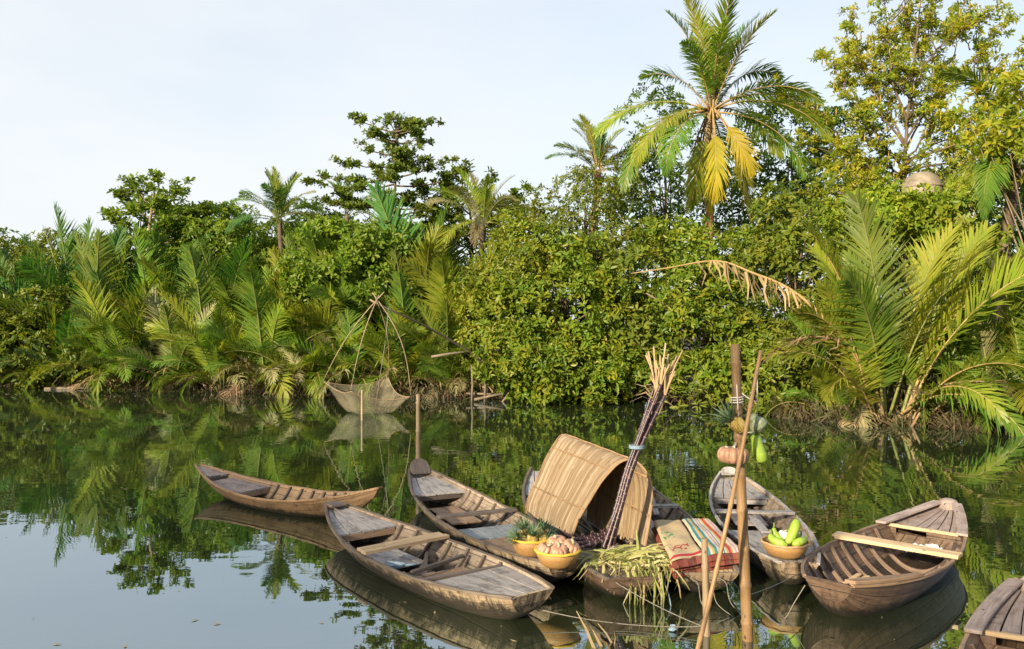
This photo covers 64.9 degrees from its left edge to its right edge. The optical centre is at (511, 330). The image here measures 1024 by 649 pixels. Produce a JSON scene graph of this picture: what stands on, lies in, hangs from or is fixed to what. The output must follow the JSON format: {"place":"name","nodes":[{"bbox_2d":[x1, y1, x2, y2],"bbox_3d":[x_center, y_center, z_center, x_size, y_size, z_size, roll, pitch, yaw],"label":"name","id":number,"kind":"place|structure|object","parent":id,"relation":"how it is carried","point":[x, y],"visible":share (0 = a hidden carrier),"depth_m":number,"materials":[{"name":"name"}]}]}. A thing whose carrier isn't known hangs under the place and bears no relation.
{"place":"outdoors","nodes":[
{"label":"outdoors","id":0,"kind":"place"},
{"bbox_2d":[0,385,1023,648],"bbox_3d":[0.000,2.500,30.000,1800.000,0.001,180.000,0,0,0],"label":"water","id":1,"kind":"structure","parent":0,"point":[170,539],"depth_m":11.21,"materials":[{"name":"green liquid"}]},
{"bbox_2d":[194,463,382,517],"bbox_3d":[-3.288,2.294,11.424,3.948,0.612,0.880,0,0,35],"label":"rowing boat","id":2,"kind":"object","parent":1,"relation":"on","point":[259,494],"visible":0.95,"depth_m":11.52,"materials":[{"name":"brown wood"}]},
{"bbox_2d":[415,394,420,458],"bbox_3d":[-1.691,2.068,14.476,0.101,1.870,0.222,0,0,0],"label":"bamboo pole","id":3,"kind":"object","parent":1,"relation":"in","point":[418,430],"visible":0.59,"depth_m":14.41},
{"bbox_2d":[325,501,554,619],"bbox_3d":[-1.031,2.371,8.386,1.080,0.538,3.960,0,0,-38],"label":"rowing boat","id":4,"kind":"object","parent":1,"relation":"on","point":[465,577],"visible":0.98,"depth_m":8.06,"materials":[{"name":"brown wood"}]},
{"bbox_2d":[431,351,513,401],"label":"net platform","id":5,"kind":"structure","parent":1,"relation":"in","point":[484,397],"depth_m":28.39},
{"bbox_2d":[323,292,506,411],"bbox_3d":[-2.186,0.651,26.193,7.525,3.694,2.328,0,0,-40],"label":"lift net","id":6,"kind":"object","parent":5,"relation":"attached to","point":[379,304],"visible":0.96,"depth_m":24.70,"materials":[{"name":"beige"}]},
{"bbox_2d":[408,458,586,581],"bbox_3d":[-0.446,2.284,9.956,1.060,0.713,4.890,0,0,-24],"label":"rowing boat","id":7,"kind":"object","parent":1,"relation":"on","point":[454,509],"visible":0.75,"depth_m":10.32,"materials":[{"name":"brown wood"}]},
{"bbox_2d":[511,532,546,557],"bbox_3d":[0.197,2.147,8.036,0.450,0.207,0.450,0,0,-43],"label":"basket","id":8,"kind":"object","parent":7,"relation":"on","point":[523,548],"visible":0.45,"depth_m":7.86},
{"bbox_2d":[502,526,525,546],"bbox_3d":[0.028,2.024,7.915,0.276,0.246,0.234,0,0,0],"label":"pineapple","id":9,"kind":"object","parent":8,"relation":"in","point":[515,535],"visible":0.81,"depth_m":7.93,"materials":[{"name":"green plant"}]},
{"bbox_2d":[522,520,542,540],"bbox_3d":[0.206,2.005,7.906,0.216,0.266,0.208,0,0,0],"label":"pineapple","id":10,"kind":"object","parent":8,"relation":"in","point":[532,534],"visible":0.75,"depth_m":7.91,"materials":[{"name":"green plant"}]},
{"bbox_2d":[534,545,580,569],"bbox_3d":[0.434,2.154,7.653,0.450,0.182,0.450,0,0,-1],"label":"basket","id":11,"kind":"object","parent":7,"relation":"on","point":[557,561],"visible":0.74,"depth_m":7.49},
{"bbox_2d":[550,542,568,554],"bbox_3d":[0.443,2.068,7.572,0.175,0.176,0.184,0,0,16],"label":"pumpkin","id":12,"kind":"object","parent":11,"relation":"in","point":[560,548],"visible":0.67,"depth_m":7.54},
{"bbox_2d":[563,538,579,552],"bbox_3d":[0.560,2.057,7.653,0.185,0.180,0.182,0,0,31],"label":"pumpkin","id":13,"kind":"object","parent":11,"relation":"in","point":[572,545],"visible":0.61,"depth_m":7.60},
{"bbox_2d":[522,434,660,596],"bbox_3d":[0.759,2.003,9.784,1.120,1.275,5.023,0,0,-8],"label":"covered boat","id":14,"kind":"object","parent":1,"relation":"on","point":[570,483],"visible":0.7,"depth_m":9.23,"materials":[{"name":"wicker"}]},
{"bbox_2d":[569,530,698,607],"bbox_3d":[1.143,2.240,7.680,1.314,0.581,0.953,0,0,30],"label":"cane leaf heap","id":15,"kind":"object","parent":14,"relation":"on","point":[636,556],"visible":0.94,"depth_m":7.61,"materials":[{"name":"plant"}]},
{"bbox_2d":[597,343,682,558],"bbox_3d":[1.270,1.208,8.298,0.936,2.170,0.311,0,0,-16],"label":"sugarcane bundle","id":16,"kind":"object","parent":14,"relation":"on","point":[655,403],"visible":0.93,"depth_m":8.25,"materials":[{"name":"plant"}]},
{"bbox_2d":[576,611,615,648],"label":"sunken leaves","id":17,"kind":"object","parent":1,"relation":"on","point":[595,637],"visible":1,"depth_m":6.39,"materials":[{"name":"beige plant"}]},
{"bbox_2d":[625,487,738,591],"bbox_3d":[1.655,2.364,10.008,1.020,0.553,5.196,0,0,-4],"label":"rowing boat","id":18,"kind":"object","parent":1,"relation":"on","point":[668,509],"visible":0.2,"depth_m":8.41,"materials":[{"name":"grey wood"}]},
{"bbox_2d":[672,567,701,578],"bbox_3d":[1.694,2.232,8.180,0.337,0.060,1.740,0,0,4],"label":"folded mat","id":19,"kind":"object","parent":18,"relation":"on","point":[698,569],"visible":0.09,"depth_m":7.46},
{"bbox_2d":[651,527,701,572],"bbox_3d":[1.676,2.190,8.204,0.347,0.061,1.740,0,0,4],"label":"folded mat","id":20,"kind":"object","parent":19,"relation":"on","point":[655,533],"visible":0.18,"depth_m":7.58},
{"bbox_2d":[653,520,701,568],"bbox_3d":[1.688,2.112,8.230,0.336,0.047,1.642,0,0,4],"label":"printed mat","id":21,"kind":"object","parent":20,"relation":"on","point":[675,536],"visible":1,"depth_m":8.08,"materials":[{"name":"fabric"}]},
{"bbox_2d":[709,563,738,570],"bbox_3d":[2.030,2.229,8.326,0.405,0.060,1.548,0,0,0],"label":"folded mat","id":22,"kind":"object","parent":18,"relation":"on","point":[730,566],"visible":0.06,"depth_m":7.64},
{"bbox_2d":[708,559,738,566],"bbox_3d":[2.030,2.187,8.307,0.397,0.060,1.559,0,0,0],"label":"folded mat","id":23,"kind":"object","parent":22,"relation":"on","point":[724,562],"visible":0.06,"depth_m":7.62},
{"bbox_2d":[682,518,738,561],"bbox_3d":[2.030,2.110,8.357,0.397,0.050,1.459,0,0,0],"label":"striped mat","id":24,"kind":"object","parent":23,"relation":"on","point":[700,528],"visible":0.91,"depth_m":8.29,"materials":[{"name":"fabric"}]},
{"bbox_2d":[701,538,710,636],"bbox_3d":[1.599,2.353,6.605,0.084,1.295,0.084,0,0,0],"label":"bamboo pole","id":25,"kind":"object","parent":1,"relation":"in","point":[705,571],"visible":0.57,"depth_m":6.59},
{"bbox_2d":[543,610,700,626],"bbox_3d":[0.936,2.430,6.757,1.381,0.068,0.008,0,0,13],"label":"mooring rope","id":26,"kind":"object","parent":25,"relation":"attached to","point":[622,623],"visible":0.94,"depth_m":6.76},
{"bbox_2d":[695,350,762,648],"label":"bamboo pole","id":27,"kind":"object","parent":1,"relation":"in","point":[723,538],"visible":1,"depth_m":6.21,"materials":[{"name":"wood"}]},
{"bbox_2d":[730,344,753,641],"bbox_3d":[1.875,1.605,6.521,0.209,2.994,0.101,0,0,18],"label":"bamboo pole","id":28,"kind":"object","parent":1,"relation":"in","point":[745,586],"visible":0.82,"depth_m":6.50,"materials":[{"name":"wood"}]},
{"bbox_2d":[709,397,744,432],"bbox_3d":[1.706,0.680,6.473,0.299,0.286,0.261,0,0,-34],"label":"pineapple","id":29,"kind":"object","parent":28,"relation":"attached to","point":[736,424],"visible":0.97,"depth_m":6.43,"materials":[{"name":"green plant"}]},
{"bbox_2d":[717,442,748,464],"bbox_3d":[1.779,0.985,6.482,0.258,0.173,0.253,0,0,-23],"label":"pumpkin","id":30,"kind":"object","parent":28,"relation":"attached to","point":[728,454],"visible":0.83,"depth_m":6.39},
{"bbox_2d":[749,408,766,433],"bbox_3d":[1.977,0.706,6.503,0.158,0.253,0.152,0,0,0],"label":"grey gourd","id":31,"kind":"object","parent":28,"relation":"hanging from","point":[757,424],"visible":0.84,"depth_m":6.46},
{"bbox_2d":[750,433,766,463],"bbox_3d":[1.992,0.923,6.503,0.132,0.297,0.104,0,0,0],"label":"green gourd","id":32,"kind":"object","parent":28,"relation":"hanging from","point":[759,451],"visible":0.99,"depth_m":6.46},
{"bbox_2d":[709,467,820,584],"bbox_3d":[2.975,2.332,9.825,1.000,0.615,4.436,0,0,7],"label":"rowing boat","id":33,"kind":"object","parent":1,"relation":"on","point":[766,508],"visible":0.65,"depth_m":9.92,"materials":[{"name":"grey wood"}]},
{"bbox_2d":[735,498,769,532],"bbox_3d":[2.951,2.280,10.015,0.110,0.040,1.894,0,0,6],"label":"oar","id":34,"kind":"object","parent":33,"relation":"on","point":[759,525],"visible":0.7,"depth_m":9.41,"materials":[{"name":"grey wood"}]},
{"bbox_2d":[760,535,810,559],"bbox_3d":[2.711,2.159,7.986,0.480,0.172,0.480,0,0,-31],"label":"basket","id":35,"kind":"object","parent":33,"relation":"on","point":[789,552],"visible":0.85,"depth_m":7.82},
{"bbox_2d":[785,515,799,544],"bbox_3d":[2.772,1.968,7.956,0.203,0.270,0.098,0,0,-33],"label":"green gourd","id":36,"kind":"object","parent":35,"relation":"in","point":[793,531],"visible":1,"depth_m":7.92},
{"bbox_2d":[801,498,967,616],"bbox_3d":[3.962,2.320,8.251,1.205,0.680,3.710,0,0,43],"label":"broad boat","id":37,"kind":"object","parent":1,"relation":"on","point":[884,565],"visible":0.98,"depth_m":8.29,"materials":[{"name":"brown wood"}]},
{"bbox_2d":[958,576,1023,648],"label":"broad boat","id":38,"kind":"object","parent":1,"relation":"on","point":[996,620],"visible":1,"depth_m":5.95,"materials":[{"name":"brown wood"}]},
{"bbox_2d":[0,0,1023,323],"label":"sky","id":39,"kind":"structure","parent":0,"point":[219,93],"materials":[{"name":"white"}]},
{"bbox_2d":[2,333,1023,431],"bbox_3d":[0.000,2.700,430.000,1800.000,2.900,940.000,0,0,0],"label":"ground","id":40,"kind":"structure","parent":0,"point":[646,396],"depth_m":30.73,"materials":[{"name":"soil"}]},
{"bbox_2d":[0,247,56,371],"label":"nipa palm","id":41,"kind":"object","parent":40,"relation":"on","point":[4,255],"visible":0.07,"depth_m":39.94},
{"bbox_2d":[0,234,61,287],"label":"broad tree","id":42,"kind":"object","parent":40,"relation":"on","point":[44,251],"visible":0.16,"depth_m":43.35,"materials":[{"name":"green plant"}]},
{"bbox_2d":[0,304,99,389],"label":"nipa palm","id":43,"kind":"object","parent":40,"relation":"on","point":[57,337],"visible":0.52,"depth_m":35.12,"materials":[{"name":"plant"}]},
{"bbox_2d":[0,268,113,388],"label":"bank bush","id":44,"kind":"object","parent":40,"relation":"on","point":[11,329],"visible":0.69,"depth_m":35.60,"materials":[{"name":"green plant"}]},
{"bbox_2d":[9,227,130,301],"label":"broad tree","id":45,"kind":"object","parent":40,"relation":"on","point":[44,241],"visible":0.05,"depth_m":43.53,"materials":[{"name":"green plant"}]},
{"bbox_2d":[0,201,148,376],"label":"nipa palm","id":46,"kind":"object","parent":40,"relation":"on","point":[27,263],"visible":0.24,"depth_m":38.29,"materials":[{"name":"plant"}]},
{"bbox_2d":[0,224,184,379],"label":"nipa palm","id":47,"kind":"object","parent":40,"relation":"on","point":[95,259],"visible":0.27,"depth_m":35.94,"materials":[{"name":"plant"}]},
{"bbox_2d":[53,240,141,284],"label":"broad tree","id":48,"kind":"object","parent":40,"relation":"on","point":[59,252],"visible":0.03,"depth_m":40.22,"materials":[{"name":"green plant"}]},
{"bbox_2d":[45,250,157,384],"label":"nipa palm","id":49,"kind":"object","parent":40,"relation":"on","point":[94,274],"visible":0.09,"depth_m":35.83,"materials":[{"name":"plant"}]},
{"bbox_2d":[30,269,174,394],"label":"nipa palm","id":50,"kind":"object","parent":40,"relation":"on","point":[116,338],"visible":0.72,"depth_m":33.56,"materials":[{"name":"green plant"}]},
{"bbox_2d":[79,220,212,385],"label":"nipa palm","id":51,"kind":"object","parent":40,"relation":"on","point":[157,257],"visible":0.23,"depth_m":36.52,"materials":[{"name":"plant"}]},
{"bbox_2d":[97,168,217,367],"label":"open tree","id":52,"kind":"object","parent":40,"relation":"on","point":[169,222],"visible":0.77,"depth_m":39.60,"materials":[{"name":"green plant"}]},
{"bbox_2d":[98,284,242,393],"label":"nipa palm","id":53,"kind":"object","parent":40,"relation":"on","point":[124,353],"visible":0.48,"depth_m":33.38,"materials":[{"name":"plant"}]},
{"bbox_2d":[84,242,257,390],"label":"nipa palm","id":54,"kind":"object","parent":40,"relation":"on","point":[190,270],"visible":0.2,"depth_m":34.89,"materials":[{"name":"green leaf"}]},
{"bbox_2d":[106,271,247,384],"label":"nipa palm","id":55,"kind":"object","parent":40,"relation":"on","point":[117,303],"visible":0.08,"depth_m":34.53,"materials":[{"name":"green plant"}]},
{"bbox_2d":[144,289,257,394],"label":"nipa palm","id":56,"kind":"object","parent":40,"relation":"on","point":[204,351],"visible":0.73,"depth_m":32.46,"materials":[{"name":"green leaf"}]},
{"bbox_2d":[159,225,261,361],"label":"nipa palm","id":57,"kind":"object","parent":40,"relation":"on","point":[244,254],"visible":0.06,"depth_m":35.08,"materials":[{"name":"plant"}]},
{"bbox_2d":[145,195,296,288],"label":"layered tree","id":58,"kind":"object","parent":40,"relation":"on","point":[220,240],"visible":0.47,"depth_m":39.25,"materials":[{"name":"green plant"}]},
{"bbox_2d":[156,253,288,380],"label":"nipa palm","id":59,"kind":"object","parent":40,"relation":"on","point":[223,285],"visible":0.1,"depth_m":33.73,"materials":[{"name":"green plant"}]},
{"bbox_2d":[207,259,311,382],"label":"nipa palm","id":60,"kind":"object","parent":40,"relation":"on","point":[272,282],"visible":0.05,"depth_m":33.04,"materials":[{"name":"green plant"}]},
{"bbox_2d":[195,261,341,397],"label":"nipa palm","id":61,"kind":"object","parent":40,"relation":"on","point":[275,323],"visible":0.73,"depth_m":31.58,"materials":[{"name":"green leaf"}]},
{"bbox_2d":[224,166,325,253],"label":"coconut palm","id":62,"kind":"object","parent":40,"relation":"on","point":[279,192],"visible":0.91,"depth_m":38.64,"materials":[{"name":"bark"},{"name":"leaf"}]},
{"bbox_2d":[215,296,362,398],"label":"nipa palm","id":63,"kind":"object","parent":40,"relation":"on","point":[313,374],"visible":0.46,"depth_m":31.61,"materials":[{"name":"green plant"}]},
{"bbox_2d":[232,220,381,387],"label":"nipa palm","id":64,"kind":"object","parent":40,"relation":"on","point":[313,246],"visible":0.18,"depth_m":31.58,"materials":[{"name":"green plant"}]},
{"bbox_2d":[228,235,386,386],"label":"nipa palm","id":65,"kind":"object","parent":40,"relation":"on","point":[275,255],"visible":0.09,"depth_m":32.64,"materials":[{"name":"green plant"}]},
{"bbox_2d":[247,263,385,392],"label":"nipa palm","id":66,"kind":"object","parent":40,"relation":"on","point":[302,314],"visible":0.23,"depth_m":31.51,"materials":[{"name":"green plant"}]},
{"bbox_2d":[277,197,358,248],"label":"layered tree","id":67,"kind":"object","parent":40,"relation":"on","point":[299,221],"visible":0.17,"depth_m":44.40,"materials":[{"name":"green plant"}]},
{"bbox_2d":[256,275,427,398],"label":"nipa palm","id":68,"kind":"object","parent":40,"relation":"on","point":[347,350],"visible":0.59,"depth_m":31.07,"materials":[{"name":"green plant"}]},
{"bbox_2d":[327,177,375,221],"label":"tree","id":69,"kind":"object","parent":40,"relation":"on","point":[347,216],"visible":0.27,"depth_m":39.85,"materials":[{"name":"green plant"}]},
{"bbox_2d":[274,212,462,321],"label":"layered tree","id":70,"kind":"object","parent":40,"relation":"on","point":[363,251],"visible":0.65,"depth_m":31.48,"materials":[{"name":"green plant"}]},
{"bbox_2d":[300,110,469,239],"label":"pagoda tree","id":71,"kind":"object","parent":40,"relation":"on","point":[402,158],"visible":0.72,"depth_m":35.81,"materials":[{"name":"green plant"}]},
{"bbox_2d":[293,222,478,390],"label":"nipa palm","id":72,"kind":"object","parent":40,"relation":"on","point":[439,233],"visible":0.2,"depth_m":31.53,"materials":[{"name":"green palm leaf"}]},
{"bbox_2d":[292,223,495,387],"bbox_3d":[-5.572,-0.842,33.847,7.743,7.352,7.171,0,0,-42],"label":"nipa palm","id":73,"kind":"object","parent":40,"relation":"on","point":[321,256],"visible":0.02,"depth_m":32.35,"materials":[{"name":"green plant"}]},
{"bbox_2d":[312,269,483,398],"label":"nipa palm","id":74,"kind":"object","parent":40,"relation":"on","point":[389,360],"visible":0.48,"depth_m":30.91,"materials":[{"name":"green palm leaf"}]},
{"bbox_2d":[306,180,518,391],"bbox_3d":[-3.190,-1.561,33.341,7.733,8.684,8.763,0,0,8],"label":"nipa palm","id":75,"kind":"object","parent":40,"relation":"on","point":[379,194],"visible":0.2,"depth_m":31.55,"materials":[{"name":"green plant"}]},
{"bbox_2d":[388,282,503,399],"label":"nipa palm","id":76,"kind":"object","parent":40,"relation":"on","point":[441,345],"visible":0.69,"depth_m":30.02,"materials":[{"name":"plant"}]},
{"bbox_2d":[399,158,535,275],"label":"open tree","id":77,"kind":"object","parent":40,"relation":"on","point":[455,217],"visible":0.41,"depth_m":36.64,"materials":[{"name":"green plant"}]},
{"bbox_2d":[395,234,548,388],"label":"nipa palm","id":78,"kind":"object","parent":40,"relation":"on","point":[443,270],"visible":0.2,"depth_m":30.93,"materials":[{"name":"green palm leaf"}]},
{"bbox_2d":[425,168,537,343],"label":"coconut palm","id":79,"kind":"object","parent":40,"relation":"on","point":[486,207],"visible":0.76,"depth_m":33.45,"materials":[{"name":"palm leaf"},{"name":"bark"}]},
{"bbox_2d":[0,373,1023,433],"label":"undergrowth","id":80,"kind":"object","parent":40,"relation":"on","point":[799,410],"visible":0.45,"depth_m":25.88,"materials":[{"name":"plant"}]},
{"bbox_2d":[0,137,1023,373],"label":"wood","id":81,"kind":"object","parent":40,"relation":"on","point":[780,313],"visible":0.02,"depth_m":39.90,"materials":[{"name":"green plant"}]},
{"bbox_2d":[442,198,598,385],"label":"mangrove tree","id":82,"kind":"object","parent":40,"relation":"on","point":[531,262],"visible":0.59,"depth_m":29.38,"materials":[{"name":"green plant"}]},
{"bbox_2d":[464,223,661,406],"bbox_3d":[1.688,-0.486,28.914,6.962,6.912,6.146,0,0,0],"label":"mangrove tree","id":83,"kind":"object","parent":40,"relation":"on","point":[527,367],"visible":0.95,"depth_m":27.49,"materials":[{"name":"green plant"}]},
{"bbox_2d":[502,156,664,364],"bbox_3d":[2.763,-2.251,31.220,6.436,9.323,4.740,0,0,0],"label":"mangrove tree","id":84,"kind":"object","parent":40,"relation":"on","point":[609,204],"visible":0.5,"depth_m":30.81,"materials":[{"name":"green plant"}]},
{"bbox_2d":[545,113,647,369],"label":"coconut palm","id":85,"kind":"object","parent":40,"relation":"on","point":[598,147],"visible":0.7,"depth_m":33.33,"materials":[{"name":"bark"},{"name":"green palm leaf"}]},
{"bbox_2d":[560,225,705,402],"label":"mangrove tree","id":86,"kind":"object","parent":40,"relation":"on","point":[633,327],"visible":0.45,"depth_m":28.06,"materials":[{"name":"green plant"}]},
{"bbox_2d":[646,370,690,403],"bbox_3d":[5.285,1.991,26.679,1.439,1.718,1.944,0,0,32],"label":"umbrella plant","id":87,"kind":"object","parent":40,"relation":"on","point":[681,377],"visible":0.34,"depth_m":26.48,"materials":[{"name":"green plant"}]},
{"bbox_2d":[650,330,692,403],"bbox_3d":[5.447,1.404,26.662,1.299,2.875,1.920,0,0,36],"label":"umbrella plant","id":88,"kind":"object","parent":40,"relation":"on","point":[671,354],"visible":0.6,"depth_m":26.50,"materials":[{"name":"green plant"}]},
{"bbox_2d":[605,76,746,360],"bbox_3d":[7.578,-4.793,37.066,6.595,14.012,4.236,0,0,0],"label":"broad tree","id":89,"kind":"object","parent":40,"relation":"on","point":[671,180],"visible":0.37,"depth_m":36.63,"materials":[{"name":"green plant"}]},
{"bbox_2d":[668,375,706,409],"bbox_3d":[5.743,2.182,25.974,1.848,1.534,1.678,0,0,-34],"label":"umbrella plant","id":90,"kind":"object","parent":40,"relation":"on","point":[692,395],"visible":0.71,"depth_m":25.95,"materials":[{"name":"green plant"}]},
{"bbox_2d":[592,0,833,387],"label":"coconut palm","id":91,"kind":"object","parent":40,"relation":"on","point":[707,158],"visible":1,"depth_m":29.61,"materials":[{"name":"leaf"},{"name":"bark"}]},
{"bbox_2d":[696,371,731,408],"bbox_3d":[6.446,1.856,25.804,1.301,1.453,1.626,0,0,0],"label":"umbrella plant","id":92,"kind":"object","parent":40,"relation":"on","point":[715,402],"visible":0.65,"depth_m":25.38,"materials":[{"name":"green plant"}]},
{"bbox_2d":[622,213,821,413],"bbox_3d":[7.262,-0.660,27.272,7.057,7.152,7.169,0,0,0],"label":"mangrove tree","id":93,"kind":"object","parent":40,"relation":"on","point":[710,359],"visible":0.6,"depth_m":26.95,"materials":[{"name":"green plant"}]},
{"bbox_2d":[698,88,902,373],"bbox_3d":[12.770,-4.410,35.370,9.150,13.122,5.480,0,0,0],"label":"broad tree","id":94,"kind":"object","parent":40,"relation":"on","point":[783,173],"visible":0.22,"depth_m":35.25,"materials":[{"name":"green plant"}]},
{"bbox_2d":[717,168,890,413],"bbox_3d":[9.195,-1.281,25.404,5.930,8.081,5.381,0,0,-41],"label":"mangrove tree","id":95,"kind":"object","parent":40,"relation":"on","point":[792,230],"visible":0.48,"depth_m":24.85,"materials":[{"name":"green plant"}]},
{"bbox_2d":[759,311,907,427],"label":"nipa palm","id":96,"kind":"object","parent":40,"relation":"on","point":[838,398],"visible":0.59,"depth_m":22.28,"materials":[{"name":"green plant"}]},
{"bbox_2d":[757,0,1023,320],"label":"pod tree","id":97,"kind":"object","parent":40,"relation":"on","point":[864,111],"visible":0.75,"depth_m":29.80,"materials":[{"name":"green plant"}]},
{"bbox_2d":[762,187,1023,436],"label":"nipa palm","id":98,"kind":"object","parent":40,"relation":"on","point":[852,294],"visible":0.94,"depth_m":21.14,"materials":[{"name":"green leaf"}]},
{"bbox_2d":[631,260,830,323],"bbox_3d":[6.505,-0.666,24.063,7.149,2.890,1.120,0,0,36],"label":"dead frond","id":99,"kind":"object","parent":98,"relation":"on","point":[725,267],"visible":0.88,"depth_m":23.35,"materials":[{"name":"plant"}]},
{"bbox_2d":[800,172,1014,398],"bbox_3d":[12.494,-1.345,25.522,6.518,7.238,3.225,0,0,0],"label":"lime shrub","id":100,"kind":"object","parent":40,"relation":"on","point":[904,206],"visible":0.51,"depth_m":24.77,"materials":[{"name":"green plant"}]},
{"bbox_2d":[901,172,943,387],"bbox_3d":[13.536,-1.441,26.600,1.270,7.598,1.270,0,0,0],"label":"domed tank","id":101,"kind":"object","parent":40,"relation":"on","point":[913,180],"visible":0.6,"depth_m":26.19,"materials":[{"name":"stone"}]},
{"bbox_2d":[857,298,1007,429],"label":"nipa palm","id":102,"kind":"object","parent":40,"relation":"on","point":[911,379],"visible":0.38,"depth_m":21.55,"materials":[{"name":"green plant"}]},
{"bbox_2d":[878,160,1023,358],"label":"broad tree","id":103,"kind":"object","parent":40,"relation":"on","point":[1016,234],"visible":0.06,"depth_m":29.65,"materials":[{"name":"green plant"}]},
{"bbox_2d":[886,259,1023,415],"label":"nipa palm","id":104,"kind":"object","parent":40,"relation":"on","point":[966,343],"visible":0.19,"depth_m":21.55,"materials":[{"name":"green plant"}]},
{"bbox_2d":[916,308,1023,433],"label":"nipa palm","id":105,"kind":"object","parent":40,"relation":"on","point":[984,349],"visible":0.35,"depth_m":21.18,"materials":[{"name":"plant"}]},
{"bbox_2d":[929,228,1023,415],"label":"nipa palm","id":106,"kind":"object","parent":40,"relation":"on","point":[1015,330],"visible":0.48,"depth_m":21.04,"materials":[{"name":"leaf"},{"name":"bark"}]},
{"bbox_2d":[938,63,1023,371],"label":"coconut palm","id":107,"kind":"object","parent":40,"relation":"on","point":[989,181],"visible":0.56,"depth_m":24.95,"materials":[{"name":"leaf"},{"name":"bark"}]},
{"bbox_2d":[940,35,1023,259],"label":"broad tree","id":108,"kind":"object","parent":40,"relation":"on","point":[996,137],"visible":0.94,"depth_m":24.43,"materials":[{"name":"green plant"}]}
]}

